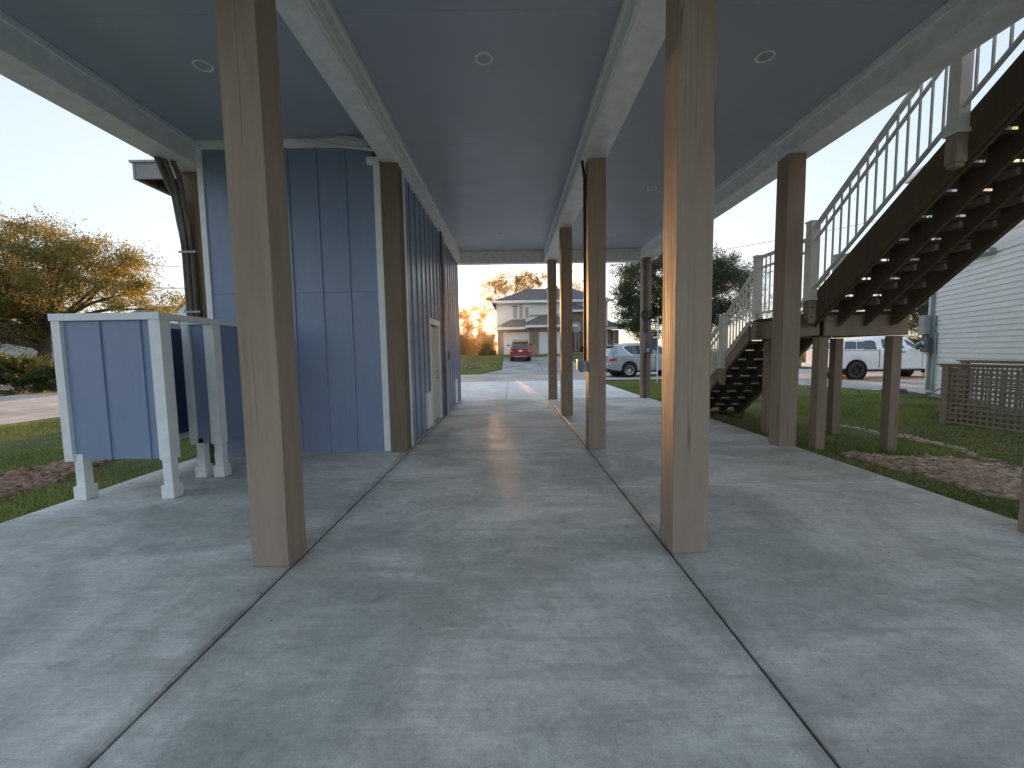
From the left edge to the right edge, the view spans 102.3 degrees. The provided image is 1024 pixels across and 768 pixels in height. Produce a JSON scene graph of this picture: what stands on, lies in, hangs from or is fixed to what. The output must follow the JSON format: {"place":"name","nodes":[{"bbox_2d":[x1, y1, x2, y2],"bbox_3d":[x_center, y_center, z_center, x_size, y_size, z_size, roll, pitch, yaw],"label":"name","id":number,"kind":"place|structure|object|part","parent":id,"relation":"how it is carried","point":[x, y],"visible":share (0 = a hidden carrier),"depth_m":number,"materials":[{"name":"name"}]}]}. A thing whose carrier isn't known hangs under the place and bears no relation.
{"place":"outdoors","nodes":[
{"label":"outdoors","id":0,"kind":"place"},
{"bbox_2d":[0,390,59,425],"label":"side road","id":1,"kind":"structure","parent":0,"point":[26,407],"depth_m":13.48,"materials":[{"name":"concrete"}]},
{"bbox_2d":[133,301,185,323],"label":"gabled house","id":2,"kind":"structure","parent":0,"point":[181,310],"depth_m":59.32,"materials":[{"name":"white plastic"}]},
{"bbox_2d":[0,369,921,389],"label":"road","id":3,"kind":"structure","parent":0,"point":[538,377],"depth_m":24.20,"materials":[{"name":"grey asphalt"}]},
{"bbox_2d":[606,343,661,376],"bbox_3d":[7.912,-1.429,24.539,5.395,1.995,2.440,-2,5,-9],"label":"parked car","id":4,"kind":"object","parent":3,"relation":"on","point":[622,359],"visible":0.48,"depth_m":23.43,"materials":[{"name":"silver metal"}]},
{"bbox_3d":[5.521,-1.940,24.116,0.250,0.430,1.320,-2,5,-9],"label":"rear window","id":5,"kind":"part","parent":4,"relation":"part of","materials":[{"name":"grey glass"}]},
{"bbox_3d":[6.730,-1.934,23.454,0.840,0.491,0.199,-2,5,-9],"label":"window","id":6,"kind":"part","parent":4,"relation":"part of","materials":[{"name":"black glass"}]},
{"bbox_3d":[8.695,-1.950,23.770,1.020,0.537,0.197,-2,5,-9],"label":"window","id":7,"kind":"part","parent":4,"relation":"part of","materials":[{"name":"black glass"}]},
{"bbox_2d":[460,341,466,354],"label":"ornamental grass","id":8,"kind":"object","parent":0,"point":[461,348],"depth_m":42.19,"materials":[{"name":"plant"}]},
{"bbox_2d":[462,335,480,354],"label":"ornamental grass","id":9,"kind":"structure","parent":0,"point":[469,349],"depth_m":42.41,"materials":[{"name":"orange plant"}]},
{"bbox_2d":[460,354,502,374],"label":"grass","id":10,"kind":"structure","parent":0,"point":[487,359],"depth_m":35.25,"materials":[{"name":"green plant"}]},
{"bbox_2d":[0,347,1023,522],"bbox_3d":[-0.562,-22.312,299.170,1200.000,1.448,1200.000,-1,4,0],"label":"ground","id":11,"kind":"structure","parent":0,"point":[125,466],"depth_m":7.28,"materials":[{"name":"green plant"}]},
{"bbox_2d":[0,350,24,387],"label":"juniper shrub","id":12,"kind":"object","parent":11,"relation":"on","point":[2,379],"visible":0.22,"depth_m":19.75,"materials":[{"name":"green plant"}]},
{"bbox_2d":[0,352,51,382],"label":"palm shrub","id":13,"kind":"object","parent":11,"relation":"on","point":[11,364],"visible":0.5,"depth_m":19.50,"materials":[{"name":"green plant"}]},
{"bbox_2d":[0,356,56,394],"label":"juniper shrub","id":14,"kind":"object","parent":11,"relation":"on","point":[41,378],"visible":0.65,"depth_m":19.21,"materials":[{"name":"green plant"}]},
{"bbox_2d":[0,323,173,360],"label":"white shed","id":15,"kind":"structure","parent":11,"relation":"on","point":[22,351],"depth_m":29.84,"materials":[{"name":"wood"}]},
{"bbox_2d":[0,200,184,364],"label":"oak tree","id":16,"kind":"object","parent":11,"relation":"on","point":[25,317],"visible":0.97,"depth_m":22.89,"materials":[{"name":"green plant"}]},
{"bbox_2d":[0,290,88,311],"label":"power line","id":17,"kind":"object","parent":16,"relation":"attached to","point":[35,299],"visible":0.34,"depth_m":21.13,"materials":[{"name":"black rubber"}]},
{"bbox_2d":[0,279,114,312],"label":"power line","id":18,"kind":"object","parent":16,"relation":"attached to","point":[45,293],"visible":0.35,"depth_m":21.19,"materials":[{"name":"black rubber"}]},
{"bbox_2d":[0,437,189,503],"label":"dirt patch","id":19,"kind":"object","parent":11,"relation":"on","point":[21,478],"visible":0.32,"depth_m":5.59,"materials":[{"name":"brown soil"}]},
{"bbox_2d":[0,418,196,522],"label":"grass","id":20,"kind":"structure","parent":11,"relation":"on","point":[36,492],"depth_m":6.29,"materials":[{"name":"green plant"}]},
{"bbox_2d":[461,365,478,367],"bbox_3d":[-3.344,-1.409,32.984,1.420,0.194,1.429,-1,4,0],"label":"fire ring","id":21,"kind":"object","parent":11,"relation":"on","point":[471,366],"visible":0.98,"depth_m":32.47,"materials":[{"name":"stone"}]},
{"bbox_2d":[459,303,496,342],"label":"sunset tree","id":22,"kind":"object","parent":11,"relation":"on","point":[467,325],"visible":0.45,"depth_m":46.34,"materials":[{"name":"orange plant"}]},
{"bbox_2d":[460,331,497,348],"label":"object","id":23,"kind":"object","parent":11,"relation":"on","point":[493,335],"visible":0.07,"depth_m":45.57,"materials":[{"name":"orange plant"}]},
{"bbox_2d":[472,334,497,354],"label":"shrub","id":24,"kind":"object","parent":11,"relation":"on","point":[490,340],"visible":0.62,"depth_m":41.98,"materials":[{"name":"orange plant"}]},
{"bbox_2d":[478,343,496,355],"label":"shrub","id":25,"kind":"object","parent":11,"relation":"on","point":[486,350],"visible":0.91,"depth_m":40.91,"materials":[{"name":"green plant"}]},
{"bbox_2d":[0,397,1023,767],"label":"carport slab","id":26,"kind":"structure","parent":11,"relation":"on","point":[530,531],"depth_m":2.37,"materials":[{"name":"concrete"}]},
{"bbox_2d":[47,312,243,499],"bbox_3d":[-4.226,0.180,5.335,1.150,1.995,1.975,-1,4,0],"label":"outdoor shower","id":27,"kind":"object","parent":26,"relation":"on","point":[142,385],"visible":0.95,"depth_m":4.42,"materials":[{"name":"blue paint"}]},
{"bbox_2d":[154,157,199,316],"bbox_3d":[-4.902,-1.053,6.161,0.260,4.348,0.493,-1,4,0],"label":"conduit bundle","id":28,"kind":"object","parent":26,"relation":"on","point":[180,207],"visible":0.7,"depth_m":6.22,"materials":[{"name":"grey metal"}]},
{"bbox_2d":[180,172,214,451],"bbox_3d":[-4.882,-1.075,6.559,0.266,4.326,0.267,-1,4,0],"label":"timber post","id":29,"kind":"object","parent":26,"relation":"on","point":[190,183],"visible":0.24,"depth_m":6.32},
{"bbox_2d":[0,0,1023,264],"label":"raised house","id":30,"kind":"structure","parent":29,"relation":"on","point":[530,116],"depth_m":4.73,"materials":[{"name":"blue paint"}]},
{"bbox_2d":[128,159,177,195],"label":"side deck","id":31,"kind":"structure","parent":30,"relation":"attached to","point":[147,172],"depth_m":6.93,"materials":[{"name":"grey wood"}]},
{"bbox_2d":[192,60,213,71],"bbox_3d":[-3.362,-3.458,4.488,0.196,0.011,0.196,-1,4,0],"label":"ceiling light","id":32,"kind":"object","parent":30,"relation":"attached to","point":[201,65],"visible":1,"depth_m":4.48,"materials":[{"name":"white paint"}]},
{"bbox_2d":[297,135,373,151],"bbox_3d":[-2.502,-3.461,5.923,1.174,0.275,0.169,-1,4,0],"label":"flexible conduit","id":33,"kind":"object","parent":30,"relation":"attached to","point":[342,146],"visible":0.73,"depth_m":5.88,"materials":[{"name":"grey plastic"}]},
{"bbox_2d":[475,52,492,64],"bbox_3d":[-0.303,-3.507,4.450,0.196,0.011,0.196,-1,4,0],"label":"ceiling light","id":34,"kind":"object","parent":30,"relation":"attached to","point":[483,58],"visible":1,"depth_m":4.45,"materials":[{"name":"white paint"}]},
{"bbox_2d":[647,186,656,190],"bbox_3d":[2.750,-3.845,8.111,0.196,0.011,0.196,-1,4,0],"label":"ceiling light","id":35,"kind":"object","parent":30,"relation":"attached to","point":[651,188],"visible":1,"depth_m":8.11,"materials":[{"name":"white paint"}]},
{"bbox_2d":[755,50,775,62],"bbox_3d":[2.757,-3.563,4.492,0.196,0.011,0.196,-1,4,0],"label":"ceiling light","id":36,"kind":"object","parent":30,"relation":"attached to","point":[765,56],"visible":1,"depth_m":4.49,"materials":[{"name":"white paint"}]},
{"bbox_2d":[214,0,306,566],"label":"timber post","id":37,"kind":"object","parent":26,"relation":"on","point":[247,43],"visible":1,"depth_m":2.86,"materials":[{"name":"brown wood"}]},
{"bbox_2d":[196,137,460,453],"bbox_3d":[-3.130,-1.521,9.643,2.975,4.674,6.935,-1,4,0],"label":"storage room","id":38,"kind":"object","parent":26,"relation":"on","point":[335,240],"visible":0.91,"depth_m":6.27,"materials":[{"name":"blue paint"}]},
{"bbox_2d":[431,326,438,420],"bbox_3d":[-1.704,-0.219,8.967,0.111,2.060,0.920,-1,4,0],"label":"door","id":39,"kind":"structure","parent":38,"relation":"in","point":[433,336],"depth_m":9.13,"materials":[{"name":"white paint"}]},
{"bbox_2d":[439,231,450,415],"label":"wall conduits","id":40,"kind":"object","parent":38,"relation":"attached to","point":[446,355],"depth_m":9.90,"materials":[{"name":"grey paint"}]},
{"bbox_2d":[380,162,411,451],"bbox_3d":[-1.784,-1.113,6.361,0.266,4.326,0.267,-1,4,0],"label":"timber post","id":41,"kind":"object","parent":26,"relation":"on","point":[395,289],"visible":1,"depth_m":6.25,"materials":[{"name":"brown wood"}]},
{"bbox_2d":[547,260,556,398],"bbox_3d":[1.270,-1.683,13.002,0.266,4.326,0.267,-1,4,0],"label":"timber post","id":42,"kind":"object","parent":26,"relation":"on","point":[552,324],"visible":1,"depth_m":12.88,"materials":[{"name":"brown wood"}]},
{"bbox_2d":[559,228,572,414],"bbox_3d":[1.275,-1.426,9.713,0.267,4.326,0.266,-1,4,0],"label":"timber post","id":43,"kind":"object","parent":26,"relation":"on","point":[566,324],"visible":1,"depth_m":9.59,"materials":[{"name":"brown wood"}]},
{"bbox_2d":[585,158,605,448],"bbox_3d":[1.282,-1.163,6.333,0.266,4.326,0.267,-1,4,0],"label":"timber post","id":44,"kind":"object","parent":26,"relation":"on","point":[595,171],"visible":0.91,"depth_m":6.21,"materials":[{"name":"brown wood"}]},
{"bbox_2d":[576,160,587,371],"bbox_3d":[1.060,-1.755,6.285,0.157,3.145,0.150,-1,4,0],"label":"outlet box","id":45,"kind":"object","parent":44,"relation":"attached to","point":[581,365],"visible":1,"depth_m":6.28,"materials":[{"name":"grey metal"}]},
{"bbox_2d":[640,257,651,397],"bbox_3d":[4.180,-1.726,12.914,0.266,4.326,0.267,-1,4,0],"label":"timber post","id":46,"kind":"object","parent":26,"relation":"on","point":[642,321],"visible":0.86,"depth_m":12.85,"materials":[{"name":"brown wood"}]},
{"bbox_2d":[641,309,652,319],"bbox_3d":[4.147,-2.124,12.694,0.349,0.349,0.077,-1,4,0],"label":"cable coil","id":47,"kind":"object","parent":46,"relation":"hanging from","point":[642,312],"visible":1,"depth_m":12.69,"materials":[{"name":"black rubber"}]},
{"bbox_2d":[643,258,652,397],"bbox_3d":[4.191,-1.693,12.690,0.255,4.300,0.186,-1,4,0],"label":"electrical panel","id":48,"kind":"object","parent":46,"relation":"attached to","point":[647,342],"visible":1,"depth_m":12.66,"materials":[{"name":"grey paint"}]},
{"bbox_2d":[653,338,656,349],"bbox_3d":[4.424,-1.233,12.912,0.195,0.420,0.200,-1,4,0],"label":"meter base","id":49,"kind":"object","parent":46,"relation":"attached to","point":[654,343],"visible":0.47,"depth_m":12.83,"materials":[{"name":"grey paint"}]},
{"bbox_2d":[660,0,717,552],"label":"timber post","id":50,"kind":"object","parent":26,"relation":"on","point":[690,110],"visible":1,"depth_m":2.94,"materials":[{"name":"brown wood"}]},
{"bbox_2d":[769,153,806,445],"bbox_3d":[4.193,-1.210,6.295,0.267,4.326,0.267,-1,4,0],"label":"timber post","id":51,"kind":"object","parent":26,"relation":"on","point":[789,234],"visible":1,"depth_m":6.20,"materials":[{"name":"brown wood"}]},
{"bbox_2d":[1018,451,1023,532],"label":"timber post","id":52,"kind":"object","parent":26,"relation":"on","point":[1021,518],"visible":1,"depth_m":3.31,"materials":[{"name":"brown wood"}]},
{"bbox_2d":[478,268,546,316],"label":"backlit tree","id":53,"kind":"object","parent":11,"relation":"on","point":[523,281],"visible":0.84,"depth_m":57.68,"materials":[{"name":"orange plant"}]},
{"bbox_2d":[461,380,639,400],"bbox_3d":[-1.020,0.339,17.393,10.570,0.296,8.208,-1,4,0],"label":"apron","id":54,"kind":"object","parent":11,"relation":"on","point":[495,390],"visible":0.39,"depth_m":16.07,"materials":[{"name":"concrete"}]},
{"bbox_2d":[491,286,622,354],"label":"brick house","id":55,"kind":"structure","parent":11,"relation":"on","point":[522,315],"depth_m":43.87,"materials":[{"name":"white paint"}]},
{"bbox_2d":[513,307,517,318],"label":"window","id":56,"kind":"structure","parent":55,"relation":"in","point":[515,309],"depth_m":44.14,"materials":[{"name":"white glass"}]},
{"bbox_2d":[504,333,527,353],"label":"garage door","id":57,"kind":"structure","parent":55,"relation":"in","point":[508,337],"depth_m":41.98,"materials":[{"name":"white paint"}]},
{"bbox_2d":[519,303,522,318],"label":"window","id":58,"kind":"structure","parent":55,"relation":"in","point":[520,305],"depth_m":44.14,"materials":[{"name":"white glass"}]},
{"bbox_2d":[524,307,528,318],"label":"window","id":59,"kind":"structure","parent":55,"relation":"in","point":[526,309],"depth_m":44.14,"materials":[{"name":"white glass"}]},
{"bbox_2d":[539,333,559,353],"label":"garage door","id":60,"kind":"structure","parent":55,"relation":"in","point":[543,336],"depth_m":42.03,"materials":[{"name":"white paint"}]},
{"bbox_2d":[611,331,613,344],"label":"window","id":61,"kind":"structure","parent":55,"relation":"in","point":[612,332],"depth_m":44.74,"materials":[{"name":"grey glass"}]},
{"bbox_2d":[572,269,582,290],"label":"bare tree","id":62,"kind":"object","parent":11,"relation":"on","point":[576,287],"visible":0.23,"depth_m":58.76,"materials":[{"name":"orange plant"}]},
{"bbox_2d":[657,318,658,381],"bbox_3d":[7.042,-1.606,19.949,0.055,3.100,0.055,-3,5,-22],"label":"marker pole","id":63,"kind":"object","parent":11,"relation":"on","point":[657,349],"visible":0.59,"depth_m":19.92,"materials":[{"name":"white plastic"}]},
{"bbox_2d":[606,242,772,340],"bbox_3d":[15.699,-7.933,37.529,14.812,11.087,8.892,-1,4,0],"label":"oak tree","id":64,"kind":"object","parent":11,"relation":"on","point":[729,273],"visible":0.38,"depth_m":36.22,"materials":[{"name":"green plant"}]},
{"bbox_2d":[800,335,924,368],"bbox_3d":[30.554,-2.436,29.935,19.890,2.673,2.779,-1,4,0],"label":"hedge","id":65,"kind":"object","parent":11,"relation":"on","point":[916,340],"visible":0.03,"depth_m":29.52,"materials":[{"name":"green plant"}]},
{"bbox_2d":[710,23,1023,450],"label":"staircase","id":66,"kind":"structure","parent":11,"relation":"on","point":[904,230],"depth_m":5.42,"materials":[{"name":"beige paint"}]},
{"bbox_2d":[875,277,928,333],"bbox_3d":[31.147,-6.382,30.906,9.108,8.497,5.780,-1,4,0],"label":"oak tree","id":67,"kind":"object","parent":11,"relation":"on","point":[922,309],"visible":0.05,"depth_m":30.12,"materials":[{"name":"green plant"}]},
{"bbox_2d":[879,388,940,394],"bbox_3d":[12.473,0.030,13.004,0.792,0.579,2.381,1,5,22],"label":"hose coil","id":68,"kind":"object","parent":11,"relation":"on","point":[903,390],"visible":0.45,"depth_m":13.54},
{"bbox_2d":[839,450,1021,500],"bbox_3d":[6.807,1.294,3.343,2.843,0.169,6.881,-1,4,-5],"label":"dirt patch","id":69,"kind":"object","parent":11,"relation":"on","point":[998,479],"visible":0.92,"depth_m":5.52,"materials":[{"name":"soil"}]},
{"bbox_2d":[951,367,967,420],"bbox_3d":[9.836,0.223,9.141,2.198,1.240,0.130,-4,6,-37],"label":"lattice screen","id":70,"kind":"object","parent":11,"relation":"on","point":[954,391],"visible":0.31,"depth_m":9.29,"materials":[{"name":"brown wood"}]},
{"bbox_2d":[905,126,1023,412],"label":"neighbour house","id":71,"kind":"structure","parent":11,"relation":"on","point":[976,307],"depth_m":10.44,"materials":[{"name":"plastic"}]},
{"bbox_2d":[916,315,936,391],"bbox_3d":[12.731,-0.950,12.732,0.320,2.320,0.559,1,5,23],"label":"electric meter","id":72,"kind":"object","parent":71,"relation":"attached to","point":[927,329],"visible":1,"depth_m":12.55,"materials":[{"name":"grey metal"}]},
{"bbox_2d":[979,247,995,256],"bbox_3d":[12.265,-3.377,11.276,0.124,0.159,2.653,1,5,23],"label":"wall light","id":73,"kind":"object","parent":71,"relation":"attached to","point":[990,250],"visible":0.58,"depth_m":10.14,"materials":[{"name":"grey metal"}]},
{"bbox_2d":[936,363,1023,433],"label":"lattice screen","id":74,"kind":"object","parent":11,"relation":"on","point":[946,397],"visible":0.97,"depth_m":7.94,"materials":[{"name":"brown wood"}]},
{"bbox_2d":[957,360,1023,418],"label":"lattice screen","id":75,"kind":"object","parent":11,"relation":"on","point":[1000,378],"visible":0.25,"depth_m":9.13,"materials":[{"name":"brown wood"}]},
{"bbox_2d":[0,18,1023,351],"label":"sky","id":76,"kind":"structure","parent":0,"point":[52,158],"materials":[{"name":"white"}]},
{"bbox_2d":[152,220,876,288],"bbox_3d":[0.646,-10.251,32.301,60.284,4.955,0.029,-1,4,0],"label":"power line","id":77,"kind":"object","parent":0,"point":[606,266],"visible":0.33,"depth_m":32.38,"materials":[{"name":"black rubber"}]},
{"bbox_2d":[485,354,585,373],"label":"driveway","id":78,"kind":"structure","parent":0,"point":[535,365],"depth_m":32.70,"materials":[{"name":"concrete"}]},
{"bbox_2d":[508,339,531,360],"bbox_3d":[0.724,-3.153,37.381,2.240,1.850,4.565,-1,11,0],"label":"parked car","id":79,"kind":"object","parent":78,"relation":"on","point":[520,349],"visible":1,"depth_m":35.30,"materials":[{"name":"red paint"}]},
{"bbox_3d":[0.723,-3.291,35.328,1.320,0.463,0.191,-1,4,0],"label":"rear window","id":80,"kind":"part","parent":79,"relation":"part of","materials":[{"name":"grey glass"}]},
{"bbox_2d":[573,354,809,369],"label":"grass","id":81,"kind":"structure","parent":0,"point":[578,357],"depth_m":36.74,"materials":[{"name":"green plant"}]},
{"bbox_2d":[735,282,802,317],"bbox_3d":[19.191,-4.945,30.760,4.959,6.264,3.654,-1,4,0],"label":"bare tree","id":82,"kind":"object","parent":81,"relation":"on","point":[767,314],"visible":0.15,"depth_m":30.59,"materials":[{"name":"green plant"}]},
{"bbox_2d":[606,379,881,398],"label":"grass","id":83,"kind":"structure","parent":0,"point":[655,389],"depth_m":16.00,"materials":[{"name":"green plant"}]},
{"bbox_2d":[798,375,925,394],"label":"neighbour driveway","id":84,"kind":"structure","parent":0,"point":[913,383],"depth_m":17.00,"materials":[{"name":"concrete"}]},
{"bbox_2d":[801,336,925,379],"bbox_3d":[17.544,-1.253,19.847,6.150,2.070,2.680,-1,4,0],"label":"pickup truck","id":85,"kind":"object","parent":84,"relation":"on","point":[862,356],"visible":0.39,"depth_m":18.89,"materials":[{"name":"white paint"}]},
{"bbox_3d":[15.551,-1.767,18.926,0.580,0.340,0.125,-1,4,0],"label":"window","id":86,"kind":"part","parent":85,"relation":"part of","materials":[{"name":"black glass"}]},
{"bbox_3d":[16.215,-1.789,18.926,0.850,0.343,0.125,-1,4,0],"label":"window","id":87,"kind":"part","parent":85,"relation":"part of","materials":[{"name":"black glass"}]},
{"bbox_3d":[18.220,-1.850,18.952,1.120,0.481,0.176,-1,4,0],"label":"window","id":88,"kind":"part","parent":85,"relation":"part of","materials":[{"name":"grey glass"}]},
{"bbox_2d":[825,422,1009,464],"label":"dirt path","id":89,"kind":"structure","parent":0,"point":[917,438],"depth_m":7.13,"materials":[{"name":"soil"}]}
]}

